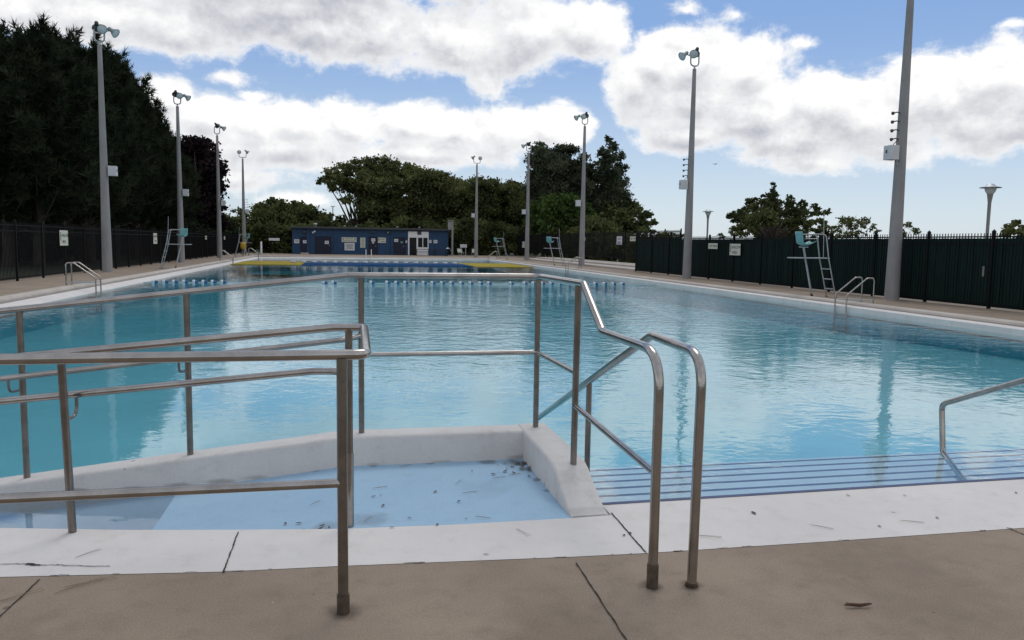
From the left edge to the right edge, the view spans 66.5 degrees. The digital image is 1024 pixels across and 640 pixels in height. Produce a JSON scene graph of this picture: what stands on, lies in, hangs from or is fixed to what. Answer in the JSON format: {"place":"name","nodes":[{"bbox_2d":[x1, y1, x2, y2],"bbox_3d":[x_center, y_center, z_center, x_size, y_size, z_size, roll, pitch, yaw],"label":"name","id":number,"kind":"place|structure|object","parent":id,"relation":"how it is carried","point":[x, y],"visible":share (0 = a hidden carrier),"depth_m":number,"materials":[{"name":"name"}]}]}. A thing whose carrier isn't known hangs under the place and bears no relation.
{"place":"outdoors","nodes":[
{"label":"outdoors","id":0,"kind":"place"},
{"bbox_2d":[460,244,466,256],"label":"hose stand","id":1,"kind":"object","parent":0,"point":[463,246],"visible":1,"depth_m":87.88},
{"bbox_2d":[0,247,982,280],"bbox_3d":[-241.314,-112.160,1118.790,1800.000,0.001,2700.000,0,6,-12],"label":"ground","id":2,"kind":"structure","parent":0,"point":[258,251],"depth_m":43.85,"materials":[{"name":"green plant"}]},
{"bbox_2d":[0,211,86,263],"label":"shrub","id":3,"kind":"object","parent":2,"relation":"on","point":[54,252],"visible":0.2,"depth_m":44.39,"materials":[{"name":"green plant"}]},
{"bbox_2d":[0,23,97,266],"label":"pine tree","id":4,"kind":"object","parent":2,"relation":"on","point":[15,170],"visible":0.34,"depth_m":38.85,"materials":[{"name":"green plant"}]},
{"bbox_2d":[0,12,141,266],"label":"pine tree","id":5,"kind":"object","parent":2,"relation":"on","point":[56,72],"visible":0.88,"depth_m":39.04,"materials":[{"name":"green plant"}]},
{"bbox_2d":[48,215,98,258],"bbox_3d":[-33.386,-6.257,56.056,8.603,3.909,8.216,0,6,-12],"label":"shrub","id":6,"kind":"object","parent":2,"relation":"on","point":[74,220],"visible":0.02,"depth_m":54.00,"materials":[{"name":"green plant"}]},
{"bbox_2d":[27,20,136,261],"bbox_3d":[-28.544,-11.431,50.100,9.692,15.475,8.929,3,6,24],"label":"pine tree","id":7,"kind":"object","parent":2,"relation":"on","point":[71,36],"visible":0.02,"depth_m":49.79,"materials":[{"name":"green plant"}]},
{"bbox_2d":[74,223,144,259],"bbox_3d":[-32.294,-6.671,59.620,7.634,4.203,11.445,-4,7,-41],"label":"shrub","id":8,"kind":"object","parent":2,"relation":"on","point":[124,226],"visible":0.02,"depth_m":58.26,"materials":[{"name":"green plant"}]},
{"bbox_2d":[57,32,166,262],"bbox_3d":[-25.976,-10.515,47.830,8.408,14.177,8.771,0,6,-12],"label":"pine tree","id":9,"kind":"object","parent":2,"relation":"on","point":[137,146],"visible":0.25,"depth_m":47.79,"materials":[{"name":"green plant"}]},
{"bbox_2d":[90,41,175,259],"bbox_3d":[-28.058,-12.081,55.406,8.918,15.744,8.171,1,6,3],"label":"pine tree","id":10,"kind":"object","parent":2,"relation":"on","point":[117,65],"visible":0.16,"depth_m":54.89,"materials":[{"name":"green plant"}]},
{"bbox_2d":[126,63,190,258],"bbox_3d":[-28.570,-11.846,59.020,8.248,14.555,8.814,0,6,-12],"label":"pine tree","id":11,"kind":"object","parent":2,"relation":"on","point":[142,221],"visible":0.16,"depth_m":58.87,"materials":[{"name":"green plant"}]},
{"bbox_2d":[146,98,201,252],"bbox_3d":[-30.095,-11.694,64.210,8.437,13.191,8.964,0,6,-12],"label":"pine tree","id":12,"kind":"object","parent":2,"relation":"on","point":[159,219],"visible":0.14,"depth_m":64.01,"materials":[{"name":"green plant"}]},
{"bbox_2d":[155,152,205,230],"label":"pine tree","id":13,"kind":"object","parent":2,"relation":"on","point":[187,212],"visible":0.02,"depth_m":73.16,"materials":[{"name":"green plant"}]},
{"bbox_2d":[183,215,216,232],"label":"shrub","id":14,"kind":"object","parent":2,"relation":"on","point":[192,225],"visible":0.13,"depth_m":83.63,"materials":[{"name":"green plant"}]},
{"bbox_2d":[180,134,230,233],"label":"maple tree","id":15,"kind":"object","parent":2,"relation":"on","point":[198,151],"visible":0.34,"depth_m":84.70,"materials":[{"name":"red plant"}]},
{"bbox_2d":[212,219,250,235],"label":"shrub","id":16,"kind":"object","parent":2,"relation":"on","point":[233,229],"visible":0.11,"depth_m":93.62,"materials":[{"name":"green plant"}]},
{"bbox_2d":[224,206,250,241],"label":"broadleaf tree","id":17,"kind":"object","parent":2,"relation":"on","point":[238,218],"visible":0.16,"depth_m":109.48,"materials":[{"name":"green plant"}]},
{"bbox_2d":[226,230,258,252],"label":"shrub","id":18,"kind":"object","parent":2,"relation":"on","point":[253,247],"visible":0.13,"depth_m":94.12,"materials":[{"name":"green plant"}]},
{"bbox_2d":[246,219,291,252],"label":"shrub","id":19,"kind":"object","parent":2,"relation":"on","point":[274,229],"visible":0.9,"depth_m":91.98,"materials":[{"name":"green plant"}]},
{"bbox_2d":[241,197,324,249],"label":"broadleaf tree","id":20,"kind":"object","parent":2,"relation":"on","point":[293,212],"visible":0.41,"depth_m":107.64,"materials":[{"name":"green plant"}]},
{"bbox_2d":[285,218,367,245],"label":"shrub","id":21,"kind":"object","parent":2,"relation":"on","point":[322,223],"visible":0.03,"depth_m":100.10,"materials":[{"name":"green plant"}]},
{"bbox_2d":[319,210,349,226],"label":"broadleaf tree","id":22,"kind":"object","parent":2,"relation":"on","point":[330,215],"visible":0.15,"depth_m":113.69,"materials":[{"name":"green plant"}]},
{"bbox_2d":[315,154,417,227],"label":"locust tree","id":23,"kind":"object","parent":2,"relation":"on","point":[375,187],"visible":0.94,"depth_m":108.43,"materials":[{"name":"green plant"}]},
{"bbox_2d":[365,215,457,254],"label":"shrub","id":24,"kind":"object","parent":2,"relation":"on","point":[403,221],"visible":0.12,"depth_m":102.10,"materials":[{"name":"green plant"}]},
{"bbox_2d":[397,162,473,225],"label":"locust tree","id":25,"kind":"object","parent":2,"relation":"on","point":[435,195],"visible":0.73,"depth_m":110.27,"materials":[{"name":"green plant"}]},
{"bbox_2d":[444,216,530,255],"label":"shrub","id":26,"kind":"object","parent":2,"relation":"on","point":[459,232],"visible":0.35,"depth_m":99.13,"materials":[{"name":"green plant"}]},
{"bbox_2d":[440,217,538,255],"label":"shrub","id":27,"kind":"object","parent":2,"relation":"on","point":[488,232],"visible":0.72,"depth_m":99.31,"materials":[{"name":"green plant"}]},
{"bbox_2d":[456,173,531,227],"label":"broadleaf tree","id":28,"kind":"object","parent":2,"relation":"on","point":[500,201],"visible":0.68,"depth_m":110.26,"materials":[{"name":"green plant"}]},
{"bbox_2d":[521,191,596,256],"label":"broadleaf tree","id":29,"kind":"object","parent":2,"relation":"on","point":[549,212],"visible":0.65,"depth_m":90.03,"materials":[{"name":"green plant"}]},
{"bbox_2d":[538,142,588,204],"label":"poplar tree","id":30,"kind":"object","parent":2,"relation":"on","point":[564,165],"visible":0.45,"depth_m":95.56,"materials":[{"name":"green plant"}]},
{"bbox_2d":[533,212,632,261],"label":"shrub","id":31,"kind":"object","parent":2,"relation":"on","point":[596,224],"visible":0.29,"depth_m":74.17,"materials":[{"name":"green plant"}]},
{"bbox_2d":[566,152,601,206],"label":"poplar tree","id":32,"kind":"object","parent":2,"relation":"on","point":[590,177],"visible":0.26,"depth_m":96.79,"materials":[{"name":"green plant"}]},
{"bbox_2d":[590,134,636,217],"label":"poplar tree","id":33,"kind":"object","parent":2,"relation":"on","point":[612,181],"visible":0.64,"depth_m":97.36,"materials":[{"name":"green plant"}]},
{"bbox_2d":[591,193,658,234],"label":"broadleaf tree","id":34,"kind":"object","parent":2,"relation":"on","point":[627,220],"visible":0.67,"depth_m":94.75,"materials":[{"name":"green plant"}]},
{"bbox_2d":[612,232,675,262],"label":"shrub","id":35,"kind":"object","parent":2,"relation":"on","point":[627,256],"visible":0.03,"depth_m":66.62,"materials":[{"name":"green plant"}]},
{"bbox_2d":[636,228,658,235],"bbox_3d":[11.566,-7.047,63.826,4.502,0.896,1.414,-3,7,-37],"label":"shrub","id":36,"kind":"object","parent":2,"relation":"on","point":[645,230],"visible":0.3,"depth_m":62.84,"materials":[{"name":"green plant"}]},
{"bbox_2d":[661,230,739,237],"bbox_3d":[12.818,-4.500,50.035,6.302,2.956,3.090,-2,6,-25],"label":"shrub","id":37,"kind":"object","parent":2,"relation":"on","point":[720,234],"visible":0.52,"depth_m":49.92,"materials":[{"name":"green plant"}]},
{"bbox_2d":[703,209,713,237],"bbox_3d":[15.803,-6.664,63.227,0.900,4.572,0.891,0,6,-12],"label":"park lamp","id":38,"kind":"object","parent":2,"relation":"on","point":[707,212],"visible":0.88,"depth_m":62.98,"materials":[{"name":"grey metal"}]},
{"bbox_2d":[725,181,833,238],"bbox_3d":[12.673,-4.178,37.591,5.066,4.749,9.050,3,6,24],"label":"broadleaf tree","id":39,"kind":"object","parent":2,"relation":"on","point":[766,215],"visible":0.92,"depth_m":36.04,"materials":[{"name":"green plant"}]},
{"bbox_2d":[823,215,881,238],"bbox_3d":[13.322,-2.672,30.937,1.948,3.072,6.722,3,6,22],"label":"shrub","id":40,"kind":"object","parent":2,"relation":"on","point":[862,223],"visible":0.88,"depth_m":30.97,"materials":[{"name":"green plant"}]},
{"bbox_2d":[902,222,921,238],"bbox_3d":[13.929,-2.198,27.867,0.803,2.749,5.421,4,7,32],"label":"shrub","id":41,"kind":"object","parent":2,"relation":"on","point":[914,230],"visible":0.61,"depth_m":29.45,"materials":[{"name":"green plant"}]},
{"bbox_2d":[980,183,1001,275],"bbox_3d":[21.396,-3.829,35.162,0.900,4.596,0.891,0,6,-12],"label":"park lamp","id":42,"kind":"object","parent":2,"relation":"on","point":[990,189],"visible":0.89,"depth_m":34.96,"materials":[{"name":"grey metal"}]},
{"bbox_2d":[999,219,1023,237],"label":"shrub","id":43,"kind":"object","parent":2,"relation":"on","point":[1011,227],"visible":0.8,"depth_m":27.05,"materials":[{"name":"green plant"}]},
{"bbox_2d":[0,253,1023,639],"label":"pool deck","id":44,"kind":"structure","parent":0,"point":[950,587],"depth_m":3.56,"materials":[{"name":"beige concrete"}]},
{"bbox_2d":[92,21,119,271],"bbox_3d":[-18.194,-7.727,35.219,1.215,11.122,0.862,0,6,-12],"label":"light pole","id":45,"kind":"object","parent":44,"relation":"on","point":[106,170],"visible":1,"depth_m":35.19,"materials":[{"name":"grey metal"}]},
{"bbox_2d":[0,219,240,280],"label":"picket fence","id":46,"kind":"object","parent":44,"relation":"on","point":[201,246],"visible":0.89,"depth_m":36.06,"materials":[{"name":"black metal"}]},
{"bbox_2d":[59,230,67,245],"bbox_3d":[-18.306,-3.352,31.904,0.016,0.620,0.962,0,6,-12],"label":"sign","id":47,"kind":"object","parent":46,"relation":"attached to","point":[63,237],"visible":1,"depth_m":31.84,"materials":[{"name":"grey plastic"}]},
{"bbox_2d":[153,233,156,243],"bbox_3d":[-21.642,-4.945,47.368,0.016,0.640,0.962,0,6,-12],"label":"sign","id":48,"kind":"object","parent":46,"relation":"attached to","point":[154,238],"visible":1,"depth_m":47.28,"materials":[{"name":"grey plastic"}]},
{"bbox_2d":[160,216,191,267],"bbox_3d":[-17.755,-4.078,41.155,1.560,2.729,0.673,0,6,-12],"label":"lifeguard chair","id":49,"kind":"object","parent":44,"relation":"on","point":[183,233],"visible":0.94,"depth_m":41.25,"materials":[{"name":"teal metal"}]},
{"bbox_2d":[172,90,190,261],"bbox_3d":[-21.526,-9.340,51.094,1.215,11.122,0.862,0,6,-12],"label":"light pole","id":50,"kind":"object","parent":44,"relation":"on","point":[180,223],"visible":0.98,"depth_m":51.03,"materials":[{"name":"grey metal"}]},
{"bbox_2d":[0,323,370,615],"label":"handrail","id":51,"kind":"object","parent":44,"relation":"on","point":[343,482],"visible":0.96,"depth_m":3.31,"materials":[{"name":"silver metal"}]},
{"bbox_2d":[214,123,225,257],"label":"light pole","id":52,"kind":"object","parent":44,"relation":"on","point":[220,203],"visible":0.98,"depth_m":65.11,"materials":[{"name":"grey metal"}]},
{"bbox_2d":[235,233,249,255],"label":"lifeguard chair","id":53,"kind":"object","parent":44,"relation":"on","point":[248,236],"visible":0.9,"depth_m":72.56,"materials":[{"name":"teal metal"}]},
{"bbox_2d":[237,150,248,253],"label":"light pole","id":54,"kind":"object","parent":44,"relation":"on","point":[244,210],"visible":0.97,"depth_m":83.44,"materials":[{"name":"grey metal"}]},
{"bbox_2d":[269,238,279,253],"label":"sign","id":55,"kind":"object","parent":44,"relation":"on","point":[274,239],"visible":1,"depth_m":86.93,"materials":[{"name":"white paint"}]},
{"bbox_2d":[289,223,450,255],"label":"pool building","id":56,"kind":"structure","parent":44,"relation":"on","point":[316,237],"depth_m":91.08,"materials":[{"name":"blue paint"}]},
{"bbox_2d":[300,237,306,252],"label":"door","id":57,"kind":"structure","parent":56,"relation":"in","point":[303,245],"depth_m":89.58,"materials":[{"name":"metal"}]},
{"bbox_2d":[315,236,330,253],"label":"door","id":58,"kind":"structure","parent":56,"relation":"in","point":[320,246],"depth_m":89.99,"materials":[{"name":"metal"}]},
{"bbox_2d":[342,237,356,241],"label":"sign","id":59,"kind":"object","parent":56,"relation":"attached to","point":[349,239],"visible":1,"depth_m":90.56,"materials":[{"name":"grey plastic"}]},
{"bbox_2d":[345,243,354,249],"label":"sign","id":60,"kind":"object","parent":56,"relation":"attached to","point":[349,246],"visible":1,"depth_m":90.64,"materials":[{"name":"grey"}]},
{"bbox_2d":[360,238,364,247],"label":"sign","id":61,"kind":"object","parent":56,"relation":"attached to","point":[362,242],"visible":1,"depth_m":90.91,"materials":[{"name":"grey plastic"}]},
{"bbox_2d":[369,237,377,254],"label":"door","id":62,"kind":"structure","parent":56,"relation":"in","point":[372,246],"depth_m":91.21,"materials":[{"name":"metal"}]},
{"bbox_2d":[393,237,405,254],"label":"door","id":63,"kind":"structure","parent":56,"relation":"in","point":[399,248],"depth_m":91.86,"materials":[{"name":"metal"}]},
{"bbox_2d":[410,238,415,254],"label":"entrance door","id":64,"kind":"structure","parent":56,"relation":"in","point":[412,240],"depth_m":92.15,"materials":[{"name":"grey glass"}]},
{"bbox_2d":[448,220,453,255],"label":"concrete post","id":65,"kind":"object","parent":44,"relation":"on","point":[450,225],"visible":1,"depth_m":92.48,"materials":[{"name":"grey concrete"}]},
{"bbox_2d":[471,156,481,256],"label":"light pole","id":66,"kind":"object","parent":44,"relation":"on","point":[475,214],"visible":0.95,"depth_m":85.72,"materials":[{"name":"grey metal"}]},
{"bbox_2d":[492,231,507,259],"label":"lifeguard chair","id":67,"kind":"object","parent":44,"relation":"on","point":[495,240],"visible":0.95,"depth_m":75.42,"materials":[{"name":"teal plastic"}]},
{"bbox_2d":[0,258,1022,639],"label":"deck joints","id":68,"kind":"object","parent":44,"relation":"on","point":[422,562],"visible":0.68,"depth_m":3.81,"materials":[{"name":"grey"}]},
{"bbox_2d":[0,255,1023,326],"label":"pool curb","id":69,"kind":"structure","parent":44,"relation":"on","point":[29,295],"depth_m":24.66,"materials":[{"name":"beige concrete"}]},
{"bbox_2d":[65,262,101,308],"bbox_3d":[-13.211,-1.026,24.084,0.910,1.520,0.600,0,6,-12],"label":"pool ladder","id":70,"kind":"object","parent":69,"relation":"attached to","point":[72,282],"visible":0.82,"depth_m":23.92,"materials":[{"name":"silver metal"}]},
{"bbox_2d":[219,250,233,263],"bbox_3d":[-19.548,-4.014,53.460,0.910,1.520,0.600,0,6,-12],"label":"pool ladder","id":71,"kind":"object","parent":69,"relation":"attached to","point":[220,259],"visible":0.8,"depth_m":53.27,"materials":[{"name":"silver metal"}]},
{"bbox_2d":[565,257,581,271],"bbox_3d":[3.762,-3.095,47.787,0.910,1.520,0.600,0,6,-12],"label":"pool ladder","id":72,"kind":"object","parent":69,"relation":"attached to","point":[578,267],"visible":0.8,"depth_m":47.59,"materials":[{"name":"silver metal"}]},
{"bbox_2d":[833,277,874,330],"bbox_3d":[9.427,-0.423,21.523,0.910,1.520,0.600,0,6,-12],"label":"pool ladder","id":73,"kind":"object","parent":69,"relation":"attached to","point":[852,290],"visible":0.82,"depth_m":21.34,"materials":[{"name":"silver metal"}]},
{"bbox_2d":[521,142,530,259],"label":"light pole","id":74,"kind":"object","parent":44,"relation":"on","point":[526,211],"visible":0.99,"depth_m":73.95,"materials":[{"name":"grey metal"}]},
{"bbox_2d":[519,141,563,255],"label":"poplar tree","id":75,"kind":"object","parent":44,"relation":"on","point":[541,154],"visible":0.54,"depth_m":95.99,"materials":[{"name":"green plant"}]},
{"bbox_2d":[544,236,564,265],"bbox_3d":[3.098,-5.306,56.924,1.560,2.729,0.688,0,6,-12],"label":"lifeguard chair","id":76,"kind":"object","parent":44,"relation":"on","point":[549,240],"visible":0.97,"depth_m":56.75,"materials":[{"name":"teal plastic"}]},
{"bbox_2d":[523,257,634,270],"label":"terrace steps","id":77,"kind":"structure","parent":44,"relation":"on","point":[613,265],"depth_m":59.56,"materials":[{"name":"beige concrete"}]},
{"bbox_2d":[517,228,681,259],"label":"picket fence","id":78,"kind":"object","parent":77,"relation":"on","point":[567,239],"visible":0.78,"depth_m":65.84,"materials":[{"name":"black metal"}]},
{"bbox_2d":[617,236,621,244],"bbox_3d":[8.096,-6.001,58.912,0.016,0.620,1.150,0,6,-12],"label":"sign","id":79,"kind":"object","parent":78,"relation":"attached to","point":[619,240],"visible":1,"depth_m":58.85,"materials":[{"name":"white plastic"}]},
{"bbox_2d":[574,112,588,265],"bbox_3d":[4.972,-9.490,56.794,1.215,11.122,0.862,0,6,-12],"label":"light pole","id":80,"kind":"object","parent":44,"relation":"on","point":[581,202],"visible":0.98,"depth_m":56.84,"materials":[{"name":"grey metal"}]},
{"bbox_2d":[538,332,705,588],"bbox_3d":[0.552,0.720,5.399,0.097,1.528,3.614,0,6,-10],"label":"handrail","id":81,"kind":"object","parent":44,"relation":"on","point":[693,352],"visible":0.81,"depth_m":3.66,"materials":[{"name":"silver metal"}]},
{"bbox_2d":[678,47,699,278],"bbox_3d":[8.512,-7.588,38.013,1.215,11.122,0.862,0,6,-12],"label":"light pole","id":82,"kind":"object","parent":44,"relation":"on","point":[688,184],"visible":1,"depth_m":38.05,"materials":[{"name":"grey metal"}]},
{"bbox_2d":[787,226,836,297],"bbox_3d":[9.798,-2.100,25.390,1.560,2.729,0.595,0,6,-12],"label":"lifeguard chair","id":83,"kind":"object","parent":44,"relation":"on","point":[799,237],"visible":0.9,"depth_m":25.33,"materials":[{"name":"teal metal"}]},
{"bbox_2d":[635,229,1023,309],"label":"slatted fence","id":84,"kind":"object","parent":44,"relation":"on","point":[942,268],"visible":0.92,"depth_m":26.56,"materials":[{"name":"metal"}]},
{"bbox_2d":[708,243,717,248],"bbox_3d":[9.657,-3.554,37.549,0.016,0.270,0.950,0,6,-12],"label":"sign","id":85,"kind":"object","parent":84,"relation":"attached to","point":[712,245],"visible":1,"depth_m":37.57,"materials":[{"name":"grey"}]},
{"bbox_2d":[729,244,740,254],"bbox_3d":[10.119,-3.196,35.412,0.016,0.520,1.021,0,6,-12],"label":"sign","id":86,"kind":"object","parent":84,"relation":"attached to","point":[735,249],"visible":1,"depth_m":35.37,"materials":[{"name":"grey"}]},
{"bbox_2d":[844,602,871,606],"bbox_3d":[1.550,1.275,3.495,0.131,0.019,0.024,1,6,-2],"label":"twig","id":87,"kind":"object","parent":44,"relation":"on","point":[857,604],"visible":1,"depth_m":3.49,"materials":[{"name":"brown wood"}]},
{"bbox_2d":[883,0,913,299],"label":"light pole","id":88,"kind":"object","parent":44,"relation":"on","point":[897,152],"visible":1,"depth_m":24.26,"materials":[{"name":"grey metal"}]},
{"bbox_2d":[0,272,1023,477],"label":"pool floor","id":89,"kind":"structure","parent":0,"point":[839,410],"depth_m":10.57,"materials":[{"name":"paint"}]},
{"bbox_2d":[0,459,572,529],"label":"access ramp","id":90,"kind":"structure","parent":89,"relation":"on","point":[406,492],"depth_m":4.92,"materials":[{"name":"blue paint"}]},
{"bbox_2d":[0,423,607,517],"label":"ramp wall","id":91,"kind":"structure","parent":89,"relation":"on","point":[543,450],"depth_m":5.43,"materials":[{"name":"white concrete"}]},
{"bbox_2d":[0,272,663,589],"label":"handrail","id":92,"kind":"object","parent":91,"relation":"on","point":[653,469],"visible":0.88,"depth_m":5.18,"materials":[{"name":"silver metal"}]},
{"bbox_2d":[590,448,1023,502],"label":"pool stairs","id":93,"kind":"structure","parent":89,"relation":"on","point":[667,488],"depth_m":6.52,"materials":[{"name":"blue paint"}]},
{"bbox_2d":[590,449,1023,496],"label":"stair nosing","id":94,"kind":"object","parent":93,"relation":"on","point":[808,471],"visible":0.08,"depth_m":6.53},
{"bbox_2d":[939,377,1023,479],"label":"handrail","id":95,"kind":"object","parent":93,"relation":"on","point":[942,439],"visible":0.97,"depth_m":6.39,"materials":[{"name":"silver metal"}]},
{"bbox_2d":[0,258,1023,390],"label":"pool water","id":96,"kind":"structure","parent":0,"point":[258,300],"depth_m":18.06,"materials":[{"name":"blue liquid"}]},
{"bbox_2d":[234,261,306,264],"bbox_3d":[-17.639,-4.198,57.348,4.620,0.030,8.600,0,6,-12],"label":"floating mat","id":97,"kind":"object","parent":96,"relation":"on","point":[266,263],"visible":0.86,"depth_m":55.95,"materials":[{"name":"yellow plastic"}]},
{"bbox_2d":[302,261,473,266],"bbox_3d":[-9.504,-4.234,58.996,11.920,0.030,8.800,0,6,-12],"label":"floating mat","id":98,"kind":"object","parent":96,"relation":"on","point":[385,264],"visible":0.71,"depth_m":57.05,"materials":[{"name":"plastic"}]},
{"bbox_2d":[290,261,456,263],"bbox_3d":[-10.193,-4.388,59.654,12.990,0.170,0.170,0,6,-12],"label":"float line","id":99,"kind":"object","parent":98,"relation":"on","point":[373,262],"visible":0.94,"depth_m":59.49,"materials":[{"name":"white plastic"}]},
{"bbox_2d":[143,280,655,284],"bbox_3d":[-3.899,-1.527,32.109,20.902,0.164,0.283,0,6,-12],"label":"lane rope","id":100,"kind":"object","parent":96,"relation":"on","point":[370,282],"visible":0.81,"depth_m":32.07,"materials":[{"name":"blue"}]},
{"bbox_2d":[459,263,528,266],"bbox_3d":[-1.512,-4.250,60.410,4.240,0.030,9.000,0,6,-12],"label":"floating mat","id":101,"kind":"object","parent":96,"relation":"on","point":[491,265],"visible":0.93,"depth_m":59.80,"materials":[{"name":"yellow plastic"}]},
{"bbox_2d":[0,479,1023,576],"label":"pool surround","id":102,"kind":"object","parent":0,"point":[790,518],"visible":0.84,"depth_m":4.29,"materials":[{"name":"white paint"}]},
{"bbox_2d":[603,477,1023,503],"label":"painted edge","id":103,"kind":"object","parent":102,"relation":"attached to","point":[635,501],"visible":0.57,"depth_m":5.17,"materials":[{"name":"paint"}]},
{"bbox_2d":[0,266,1023,359],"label":"pool walls","id":104,"kind":"structure","parent":0,"point":[856,331],"depth_m":21.05,"materials":[{"name":"paint"}]},
{"bbox_2d":[0,257,1023,342],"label":"pool coping","id":105,"kind":"object","parent":104,"relation":"on","point":[986,327],"visible":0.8,"depth_m":23.41,"materials":[{"name":"white paint"}]},
{"bbox_2d":[0,0,1023,238],"label":"sky","id":106,"kind":"structure","parent":0,"point":[801,96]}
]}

